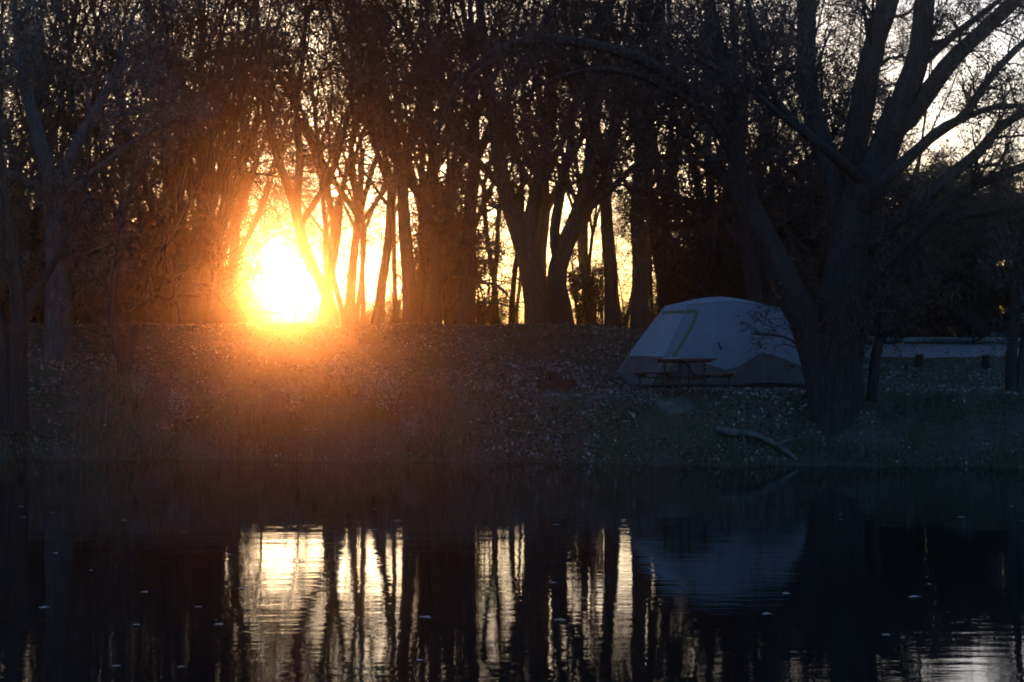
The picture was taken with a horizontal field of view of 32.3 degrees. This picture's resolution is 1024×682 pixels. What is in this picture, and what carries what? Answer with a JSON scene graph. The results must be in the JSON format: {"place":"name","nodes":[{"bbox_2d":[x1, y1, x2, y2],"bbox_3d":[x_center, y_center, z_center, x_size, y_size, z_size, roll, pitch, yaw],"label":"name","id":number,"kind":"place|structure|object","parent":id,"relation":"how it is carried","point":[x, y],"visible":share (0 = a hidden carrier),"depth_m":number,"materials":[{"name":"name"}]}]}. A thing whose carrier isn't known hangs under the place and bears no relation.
{"place":"outdoors","nodes":[
{"label":"outdoors","id":0,"kind":"place"},
{"bbox_2d":[199,253,242,324],"bbox_3d":[-8.945,-1.444,52.891,1.609,2.507,1.345,0,0,21],"label":"shrub","id":1,"kind":"object","parent":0,"point":[222,305],"visible":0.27,"depth_m":52.95,"materials":[{"name":"brown plant"}]},
{"bbox_2d":[0,458,1023,681],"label":"water","id":2,"kind":"structure","parent":0,"point":[675,573],"depth_m":19.35,"materials":[{"name":"black liquid"}]},
{"bbox_2d":[0,321,1023,468],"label":"ground","id":3,"kind":"structure","parent":0,"point":[671,419],"depth_m":38.49,"materials":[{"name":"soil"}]},
{"bbox_2d":[0,0,108,304],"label":"tree","id":4,"kind":"object","parent":3,"relation":"on","point":[11,165],"visible":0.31,"depth_m":50.36,"materials":[{"name":"brown plant"}]},
{"bbox_2d":[0,0,125,306],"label":"tree","id":5,"kind":"object","parent":3,"relation":"on","point":[45,115],"visible":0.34,"depth_m":48.59,"materials":[{"name":"brown plant"}]},
{"bbox_2d":[0,0,137,430],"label":"forked tree","id":6,"kind":"object","parent":3,"relation":"on","point":[14,413],"visible":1,"depth_m":38.08,"materials":[{"name":"brown plant"}]},
{"bbox_2d":[0,0,144,320],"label":"tree","id":7,"kind":"object","parent":3,"relation":"on","point":[55,124],"visible":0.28,"depth_m":51.01,"materials":[{"name":"brown plant"}]},
{"bbox_2d":[0,0,222,361],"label":"silver leaved tree","id":8,"kind":"object","parent":3,"relation":"on","point":[59,320],"visible":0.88,"depth_m":43.75,"materials":[{"name":"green plant"}]},
{"bbox_2d":[64,152,160,377],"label":"broken tree","id":9,"kind":"object","parent":3,"relation":"on","point":[115,336],"visible":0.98,"depth_m":41.93,"materials":[{"name":"brown plant"}]},
{"bbox_2d":[0,1,224,323],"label":"tree","id":10,"kind":"object","parent":3,"relation":"on","point":[41,313],"visible":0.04,"depth_m":53.97,"materials":[{"name":"brown plant"}]},
{"bbox_2d":[0,0,247,324],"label":"tree","id":11,"kind":"object","parent":3,"relation":"on","point":[75,126],"visible":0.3,"depth_m":50.85,"materials":[{"name":"brown plant"}]},
{"bbox_2d":[0,0,275,324],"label":"tree","id":12,"kind":"object","parent":3,"relation":"on","point":[83,320],"visible":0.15,"depth_m":51.41,"materials":[{"name":"brown plant"}]},
{"bbox_2d":[8,0,279,324],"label":"tree","id":13,"kind":"object","parent":3,"relation":"on","point":[173,317],"visible":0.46,"depth_m":50.52,"materials":[{"name":"brown plant"}]},
{"bbox_2d":[4,0,284,323],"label":"tree","id":14,"kind":"object","parent":3,"relation":"on","point":[81,116],"visible":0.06,"depth_m":54.80,"materials":[{"name":"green plant"}]},
{"bbox_2d":[1,0,300,323],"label":"tree","id":15,"kind":"object","parent":3,"relation":"on","point":[85,144],"visible":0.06,"depth_m":55.21,"materials":[{"name":"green plant"}]},
{"bbox_2d":[91,98,226,323],"bbox_3d":[-10.605,-3.382,53.070,4.422,7.833,4.050,0,0,-14],"label":"tree","id":16,"kind":"object","parent":3,"relation":"on","point":[142,217],"visible":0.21,"depth_m":52.67,"materials":[{"name":"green plant"}]},
{"bbox_2d":[161,384,192,433],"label":"weed bush","id":17,"kind":"object","parent":3,"relation":"on","point":[179,420],"visible":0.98,"depth_m":38.86,"materials":[{"name":"brown plant"}]},
{"bbox_2d":[18,0,356,328],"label":"tree","id":18,"kind":"object","parent":3,"relation":"on","point":[144,280],"visible":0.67,"depth_m":49.70,"materials":[{"name":"brown plant"}]},
{"bbox_2d":[106,74,273,325],"bbox_3d":[-9.726,-3.691,52.047,4.697,8.321,4.302,0,0,-33],"label":"tree","id":19,"kind":"object","parent":3,"relation":"on","point":[195,231],"visible":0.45,"depth_m":51.68,"materials":[{"name":"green plant"}]},
{"bbox_2d":[64,0,332,323],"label":"tree","id":20,"kind":"object","parent":3,"relation":"on","point":[244,175],"visible":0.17,"depth_m":53.54,"materials":[{"name":"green plant"}]},
{"bbox_2d":[108,0,297,323],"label":"tree","id":21,"kind":"object","parent":3,"relation":"on","point":[248,310],"visible":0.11,"depth_m":55.13,"materials":[{"name":"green plant"}]},
{"bbox_2d":[62,0,348,322],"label":"tree","id":22,"kind":"object","parent":3,"relation":"on","point":[265,190],"visible":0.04,"depth_m":61.25,"materials":[{"name":"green plant"}]},
{"bbox_2d":[97,0,333,323],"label":"tree","id":23,"kind":"object","parent":3,"relation":"on","point":[221,73],"visible":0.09,"depth_m":55.79,"materials":[{"name":"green plant"}]},
{"bbox_2d":[152,71,291,324],"bbox_3d":[-8.859,-3.805,53.921,4.544,8.789,4.961,0,0,-16],"label":"tree","id":24,"kind":"object","parent":3,"relation":"on","point":[253,221],"visible":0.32,"depth_m":54.06,"materials":[{"name":"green plant"}]},
{"bbox_2d":[89,0,374,322],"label":"tree","id":25,"kind":"object","parent":3,"relation":"on","point":[181,84],"visible":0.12,"depth_m":57.14,"materials":[{"name":"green plant"}]},
{"bbox_2d":[109,0,363,324],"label":"tree","id":26,"kind":"object","parent":3,"relation":"on","point":[219,257],"visible":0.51,"depth_m":51.81,"materials":[{"name":"brown plant"}]},
{"bbox_2d":[160,85,326,323],"bbox_3d":[-8.732,-3.685,56.059,5.078,8.996,4.651,0,0,-29],"label":"tree","id":27,"kind":"object","parent":3,"relation":"on","point":[257,266],"visible":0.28,"depth_m":55.82,"materials":[{"name":"brown plant"}]},
{"bbox_2d":[0,350,489,460],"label":"tall dry grass","id":28,"kind":"structure","parent":3,"relation":"on","point":[337,389],"depth_m":38.81,"materials":[{"name":"brown plant"}]},
{"bbox_2d":[219,117,319,322],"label":"tree","id":29,"kind":"object","parent":3,"relation":"on","point":[265,241],"visible":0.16,"depth_m":59.51,"materials":[{"name":"brown plant"}]},
{"bbox_2d":[156,0,429,326],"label":"sunlit tree","id":30,"kind":"object","parent":3,"relation":"on","point":[293,195],"visible":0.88,"depth_m":49.44,"materials":[{"name":"brown plant"}]},
{"bbox_2d":[276,373,311,425],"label":"weed bush","id":31,"kind":"object","parent":3,"relation":"on","point":[296,406],"visible":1,"depth_m":38.75,"materials":[{"name":"brown plant"}]},
{"bbox_2d":[246,119,354,322],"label":"tree","id":32,"kind":"object","parent":3,"relation":"on","point":[294,260],"visible":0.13,"depth_m":62.59,"materials":[{"name":"brown plant"}]},
{"bbox_2d":[206,0,418,324],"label":"tree","id":33,"kind":"object","parent":3,"relation":"on","point":[322,310],"visible":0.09,"depth_m":59.82,"materials":[{"name":"brown plant"}]},
{"bbox_2d":[180,0,450,325],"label":"tree","id":34,"kind":"object","parent":3,"relation":"on","point":[343,318],"visible":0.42,"depth_m":50.95,"materials":[{"name":"brown plant"}]},
{"bbox_2d":[247,109,387,325],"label":"tree","id":35,"kind":"object","parent":3,"relation":"on","point":[323,264],"visible":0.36,"depth_m":56.80,"materials":[{"name":"brown plant"}]},
{"bbox_2d":[263,149,383,324],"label":"tree","id":36,"kind":"object","parent":3,"relation":"on","point":[310,291],"visible":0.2,"depth_m":65.93,"materials":[{"name":"brown plant"}]},
{"bbox_2d":[246,0,440,324],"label":"tree","id":37,"kind":"object","parent":3,"relation":"on","point":[330,285],"visible":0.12,"depth_m":56.05,"materials":[{"name":"brown plant"}]},
{"bbox_2d":[324,346,365,396],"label":"weed bush","id":38,"kind":"object","parent":3,"relation":"on","point":[342,370],"visible":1,"depth_m":38.92,"materials":[{"name":"brown plant"}]},
{"bbox_2d":[212,2,479,322],"bbox_3d":[-6.679,-7.512,64.631,9.196,16.387,8.414,0,0,27],"label":"tree","id":39,"kind":"object","parent":3,"relation":"on","point":[351,274],"visible":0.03,"depth_m":63.67,"materials":[{"name":"brown plant"}]},
{"bbox_2d":[292,126,409,324],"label":"tree","id":40,"kind":"object","parent":3,"relation":"on","point":[356,312],"visible":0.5,"depth_m":55.72,"materials":[{"name":"brown plant"}]},
{"bbox_2d":[258,4,455,300],"bbox_3d":[-4.394,-8.345,57.575,8.149,17.690,10.314,0,0,26],"label":"tree","id":41,"kind":"object","parent":3,"relation":"on","point":[387,231],"visible":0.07,"depth_m":58.74,"materials":[{"name":"brown plant"}]},
{"bbox_2d":[258,1,455,307],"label":"tree","id":42,"kind":"object","parent":3,"relation":"on","point":[394,289],"visible":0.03,"depth_m":65.62,"materials":[{"name":"brown plant"}]},
{"bbox_2d":[264,0,462,321],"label":"tree","id":43,"kind":"object","parent":3,"relation":"on","point":[383,299],"visible":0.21,"depth_m":55.45,"materials":[{"name":"brown plant"}]},
{"bbox_2d":[252,0,494,323],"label":"tree","id":44,"kind":"object","parent":3,"relation":"on","point":[410,310],"visible":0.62,"depth_m":50.01,"materials":[{"name":"brown plant"}]},
{"bbox_2d":[285,1,464,322],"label":"tree","id":45,"kind":"object","parent":3,"relation":"on","point":[364,297],"visible":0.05,"depth_m":63.01,"materials":[{"name":"brown plant"}]},
{"bbox_2d":[356,366,396,420],"bbox_3d":[-3.024,1.153,38.268,0.732,1.253,0.992,0,0,33],"label":"weed bush","id":46,"kind":"object","parent":3,"relation":"on","point":[369,392],"visible":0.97,"depth_m":38.27,"materials":[{"name":"brown plant"}]},
{"bbox_2d":[336,152,437,324],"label":"tree","id":47,"kind":"object","parent":3,"relation":"on","point":[380,229],"visible":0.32,"depth_m":54.91,"materials":[{"name":"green plant"}]},
{"bbox_2d":[370,359,412,426],"bbox_3d":[-2.572,1.137,38.170,0.886,1.517,1.201,0,0,-33],"label":"weed bush","id":48,"kind":"object","parent":3,"relation":"on","point":[389,389],"visible":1,"depth_m":38.09,"materials":[{"name":"brown plant"}]},
{"bbox_2d":[267,0,526,323],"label":"tree","id":49,"kind":"object","parent":3,"relation":"on","point":[381,288],"visible":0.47,"depth_m":50.18,"materials":[{"name":"brown plant"}]},
{"bbox_2d":[394,413,426,452],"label":"weed bush","id":50,"kind":"object","parent":3,"relation":"on","point":[412,425],"visible":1,"depth_m":37.26,"materials":[{"name":"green plant"}]},
{"bbox_2d":[283,0,541,323],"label":"tree","id":51,"kind":"object","parent":3,"relation":"on","point":[437,276],"visible":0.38,"depth_m":50.30,"materials":[{"name":"brown plant"}]},
{"bbox_2d":[392,202,480,324],"bbox_3d":[-2.235,-2.138,51.833,2.713,3.866,3.144,0,0,4],"label":"shrub","id":52,"kind":"object","parent":3,"relation":"on","point":[426,249],"visible":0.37,"depth_m":51.61,"materials":[{"name":"brown plant"}]},
{"bbox_2d":[333,0,540,294],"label":"tree","id":53,"kind":"object","parent":3,"relation":"on","point":[400,122],"visible":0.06,"depth_m":59.94,"materials":[{"name":"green plant"}]},
{"bbox_2d":[358,0,524,323],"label":"tree","id":54,"kind":"object","parent":3,"relation":"on","point":[423,296],"visible":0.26,"depth_m":50.92,"materials":[{"name":"brown plant"}]},
{"bbox_2d":[399,166,494,325],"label":"cedar tree","id":55,"kind":"object","parent":3,"relation":"on","point":[444,182],"visible":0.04,"depth_m":54.07,"materials":[{"name":"green plant"}]},
{"bbox_2d":[413,186,509,316],"bbox_3d":[-1.612,-2.431,53.403,2.963,4.623,2.506,0,0,-32],"label":"shrub","id":56,"kind":"object","parent":3,"relation":"on","point":[496,253],"visible":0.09,"depth_m":53.27,"materials":[{"name":"brown plant"}]},
{"bbox_2d":[307,0,619,325],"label":"tree","id":57,"kind":"object","parent":3,"relation":"on","point":[450,318],"visible":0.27,"depth_m":50.89,"materials":[{"name":"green plant"}]},
{"bbox_2d":[335,0,639,326],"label":"tree","id":58,"kind":"object","parent":3,"relation":"on","point":[466,309],"visible":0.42,"depth_m":49.75,"materials":[{"name":"brown plant"}]},
{"bbox_2d":[365,0,624,325],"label":"stout tree","id":59,"kind":"object","parent":3,"relation":"on","point":[521,226],"visible":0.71,"depth_m":49.03,"materials":[{"name":"brown plant"}]},
{"bbox_2d":[445,124,546,324],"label":"tree","id":60,"kind":"object","parent":3,"relation":"on","point":[497,214],"visible":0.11,"depth_m":55.63,"materials":[{"name":"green plant"}]},
{"bbox_2d":[2,430,1021,468],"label":"waterline grass","id":61,"kind":"structure","parent":3,"relation":"on","point":[746,465],"depth_m":36.73,"materials":[{"name":"plant"}]},
{"bbox_2d":[0,322,1023,466],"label":"fallen leaves","id":62,"kind":"object","parent":3,"relation":"on","point":[529,388],"visible":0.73,"depth_m":40.99,"materials":[{"name":"brown plant"}]},
{"bbox_2d":[419,1,616,323],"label":"tree","id":63,"kind":"object","parent":3,"relation":"on","point":[486,223],"visible":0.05,"depth_m":56.04,"materials":[{"name":"brown plant"}]},
{"bbox_2d":[408,0,641,323],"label":"tree","id":64,"kind":"object","parent":3,"relation":"on","point":[515,269],"visible":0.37,"depth_m":49.44,"materials":[{"name":"brown plant"}]},
{"bbox_2d":[481,155,595,323],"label":"tree","id":65,"kind":"object","parent":3,"relation":"on","point":[543,247],"visible":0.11,"depth_m":59.88,"materials":[{"name":"brown plant"}]},
{"bbox_2d":[398,0,682,270],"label":"tree","id":66,"kind":"object","parent":3,"relation":"on","point":[548,220],"visible":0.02,"depth_m":61.03,"materials":[{"name":"brown plant"}]},
{"bbox_2d":[401,0,692,264],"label":"tree","id":67,"kind":"object","parent":3,"relation":"on","point":[539,233],"visible":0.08,"depth_m":54.84,"materials":[{"name":"brown plant"}]},
{"bbox_2d":[537,371,575,390],"bbox_3d":[0.977,0.900,40.068,0.862,0.430,0.701,0,0,-6],"label":"fire pit","id":68,"kind":"object","parent":3,"relation":"on","point":[552,382],"visible":0.99,"depth_m":39.77,"materials":[{"name":"metal"}]},
{"bbox_2d":[520,146,626,324],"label":"tree","id":69,"kind":"object","parent":3,"relation":"on","point":[584,227],"visible":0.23,"depth_m":56.94,"materials":[{"name":"brown plant"}]},
{"bbox_2d":[454,0,703,327],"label":"tree","id":70,"kind":"object","parent":3,"relation":"on","point":[612,311],"visible":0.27,"depth_m":50.69,"materials":[{"name":"brown plant"}]},
{"bbox_2d":[567,246,603,325],"bbox_3d":[2.061,-1.707,53.474,1.749,3.227,2.068,0,0,-40],"label":"shrub","id":71,"kind":"object","parent":3,"relation":"on","point":[578,310],"visible":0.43,"depth_m":53.09,"materials":[{"name":"green plant"}]},
{"bbox_2d":[493,3,696,325],"bbox_3d":[3.401,-6.801,62.577,7.634,14.868,8.343,0,0,30],"label":"tree","id":72,"kind":"object","parent":3,"relation":"on","point":[583,256],"visible":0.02,"depth_m":61.56,"materials":[{"name":"brown plant"}]},
{"bbox_2d":[568,261,622,325],"bbox_3d":[2.382,-1.302,51.781,1.734,2.132,1.496,0,0,12],"label":"shrub","id":73,"kind":"object","parent":3,"relation":"on","point":[593,295],"visible":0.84,"depth_m":51.67,"materials":[{"name":"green plant"}]},
{"bbox_2d":[545,148,648,326],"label":"tree","id":74,"kind":"object","parent":3,"relation":"on","point":[623,237],"visible":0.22,"depth_m":55.94,"materials":[{"name":"brown plant"}]},
{"bbox_2d":[495,0,718,324],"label":"leaning tree","id":75,"kind":"object","parent":3,"relation":"on","point":[563,243],"visible":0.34,"depth_m":49.11,"materials":[{"name":"brown plant"}]},
{"bbox_2d":[573,167,670,326],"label":"tree","id":76,"kind":"object","parent":3,"relation":"on","point":[620,289],"visible":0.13,"depth_m":57.78,"materials":[{"name":"brown plant"}]},
{"bbox_2d":[492,0,773,329],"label":"tree","id":77,"kind":"object","parent":3,"relation":"on","point":[639,317],"visible":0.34,"depth_m":49.40,"materials":[{"name":"brown plant"}]},
{"bbox_2d":[536,2,765,327],"bbox_3d":[4.121,-6.614,55.742,7.616,13.819,5.813,0,0,10],"label":"tree","id":78,"kind":"object","parent":3,"relation":"on","point":[633,153],"visible":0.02,"depth_m":56.04,"materials":[{"name":"brown plant"}]},
{"bbox_2d":[520,0,836,313],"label":"tree","id":79,"kind":"object","parent":3,"relation":"on","point":[660,282],"visible":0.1,"depth_m":51.95,"materials":[{"name":"brown plant"}]},
{"bbox_2d":[648,236,713,308],"bbox_3d":[5.223,-1.550,53.429,2.374,3.383,2.751,0,0,-12],"label":"shrub","id":80,"kind":"object","parent":3,"relation":"on","point":[685,264],"visible":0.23,"depth_m":53.15,"materials":[{"name":"green plant"}]},
{"bbox_2d":[630,358,738,394],"bbox_3d":[3.806,0.772,39.000,1.845,0.774,1.720,0,0,32],"label":"picnic table","id":81,"kind":"object","parent":3,"relation":"on","point":[704,376],"visible":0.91,"depth_m":38.77,"materials":[{"name":"wood"}]},
{"bbox_2d":[373,0,1023,435],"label":"spreading tree","id":82,"kind":"object","parent":3,"relation":"on","point":[831,340],"visible":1,"depth_m":37.20,"materials":[{"name":"brown plant"}]},
{"bbox_2d":[570,0,834,311],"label":"tree","id":83,"kind":"object","parent":3,"relation":"on","point":[700,235],"visible":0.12,"depth_m":52.95,"materials":[{"name":"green plant"}]},
{"bbox_2d":[618,297,805,387],"bbox_3d":[4.761,0.009,41.797,4.339,2.110,2.620,0,0,-18],"label":"camping tent","id":84,"kind":"object","parent":3,"relation":"on","point":[701,328],"visible":0.83,"depth_m":40.85,"materials":[{"name":"white fabric"},{"name":"grey fabric"},{"name":"yellow-green fabric trim"}]},
{"bbox_2d":[591,0,881,323],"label":"tree","id":85,"kind":"object","parent":3,"relation":"on","point":[712,252],"visible":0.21,"depth_m":51.31,"materials":[{"name":"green plant"}]},
{"bbox_2d":[624,0,854,195],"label":"tree","id":86,"kind":"object","parent":3,"relation":"on","point":[766,89],"visible":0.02,"depth_m":59.29,"materials":[{"name":"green plant"}]},
{"bbox_2d":[565,0,922,302],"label":"rust leaved tree","id":87,"kind":"object","parent":3,"relation":"on","point":[741,238],"visible":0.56,"depth_m":45.77,"materials":[{"name":"brown plant"}]},
{"bbox_2d":[611,0,882,312],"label":"tree","id":88,"kind":"object","parent":3,"relation":"on","point":[731,221],"visible":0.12,"depth_m":52.67,"materials":[{"name":"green plant"}]},
{"bbox_2d":[716,426,811,461],"bbox_3d":[5.238,2.122,36.475,1.994,0.712,0.763,0,0,0],"label":"driftwood","id":89,"kind":"object","parent":3,"relation":"on","point":[728,431],"visible":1,"depth_m":36.49,"materials":[{"name":"brown wood"}]},
{"bbox_2d":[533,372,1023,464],"bbox_3d":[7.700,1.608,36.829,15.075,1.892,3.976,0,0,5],"label":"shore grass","id":90,"kind":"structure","parent":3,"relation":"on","point":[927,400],"depth_m":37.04,"materials":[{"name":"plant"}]},
{"bbox_2d":[702,0,952,281],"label":"tree","id":91,"kind":"object","parent":3,"relation":"on","point":[891,50],"visible":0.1,"depth_m":57.52,"materials":[{"name":"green plant"}]},
{"bbox_2d":[695,0,981,335],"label":"tree","id":92,"kind":"object","parent":3,"relation":"on","point":[817,264],"visible":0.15,"depth_m":56.23,"materials":[{"name":"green plant"}]},
{"bbox_2d":[719,0,1003,342],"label":"tree","id":93,"kind":"object","parent":3,"relation":"on","point":[919,157],"visible":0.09,"depth_m":60.24,"materials":[{"name":"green plant"}]},
{"bbox_2d":[745,0,1017,181],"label":"tree","id":94,"kind":"object","parent":3,"relation":"on","point":[883,102],"visible":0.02,"depth_m":69.89,"materials":[{"name":"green plant"}]},
{"bbox_2d":[822,153,954,344],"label":"tree","id":95,"kind":"object","parent":3,"relation":"on","point":[895,337],"visible":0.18,"depth_m":54.93,"materials":[{"name":"green plant"}]},
{"bbox_2d":[875,175,964,343],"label":"cedar tree","id":96,"kind":"object","parent":3,"relation":"on","point":[933,203],"visible":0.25,"depth_m":58.22,"materials":[{"name":"green plant"}]},
{"bbox_2d":[894,165,978,343],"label":"cedar tree","id":97,"kind":"object","parent":3,"relation":"on","point":[937,200],"visible":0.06,"depth_m":59.52,"materials":[{"name":"green plant"}]},
{"bbox_2d":[867,337,1020,342],"bbox_3d":[15.050,-0.023,55.648,8.912,0.233,0.186,0,0,3],"label":"log rail","id":98,"kind":"object","parent":3,"relation":"on","point":[920,339],"visible":0.45,"depth_m":55.66,"materials":[{"name":"wood"}]},
{"bbox_2d":[905,136,1022,344],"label":"tree","id":99,"kind":"object","parent":3,"relation":"on","point":[969,318],"visible":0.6,"depth_m":54.70,"materials":[{"name":"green plant"}]},
{"bbox_2d":[926,144,1004,335],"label":"cedar tree","id":100,"kind":"object","parent":3,"relation":"on","point":[962,179],"visible":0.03,"depth_m":62.10,"materials":[{"name":"green plant"}]},
{"bbox_2d":[928,189,1003,343],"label":"cedar tree","id":101,"kind":"object","parent":3,"relation":"on","point":[971,263],"visible":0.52,"depth_m":58.00,"materials":[{"name":"green plant"}]},
{"bbox_2d":[927,178,1022,343],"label":"cedar tree","id":102,"kind":"object","parent":3,"relation":"on","point":[995,300],"visible":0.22,"depth_m":58.34,"materials":[{"name":"green plant"}]},
{"bbox_2d":[974,198,1023,394],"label":"slim tree","id":103,"kind":"object","parent":3,"relation":"on","point":[1013,365],"visible":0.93,"depth_m":37.92,"materials":[{"name":"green plant"}]},
{"bbox_2d":[977,185,1023,343],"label":"cedar tree","id":104,"kind":"object","parent":3,"relation":"on","point":[1002,301],"visible":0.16,"depth_m":58.80,"materials":[{"name":"green plant"}]},
{"bbox_2d":[0,0,1023,334],"label":"sky","id":105,"kind":"structure","parent":0,"point":[371,288],"materials":[{"name":"yellow"}]},
{"bbox_2d":[864,344,1019,357],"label":"road","id":106,"kind":"structure","parent":0,"point":[940,348],"depth_m":50.85,"materials":[{"name":"grey asphalt"}]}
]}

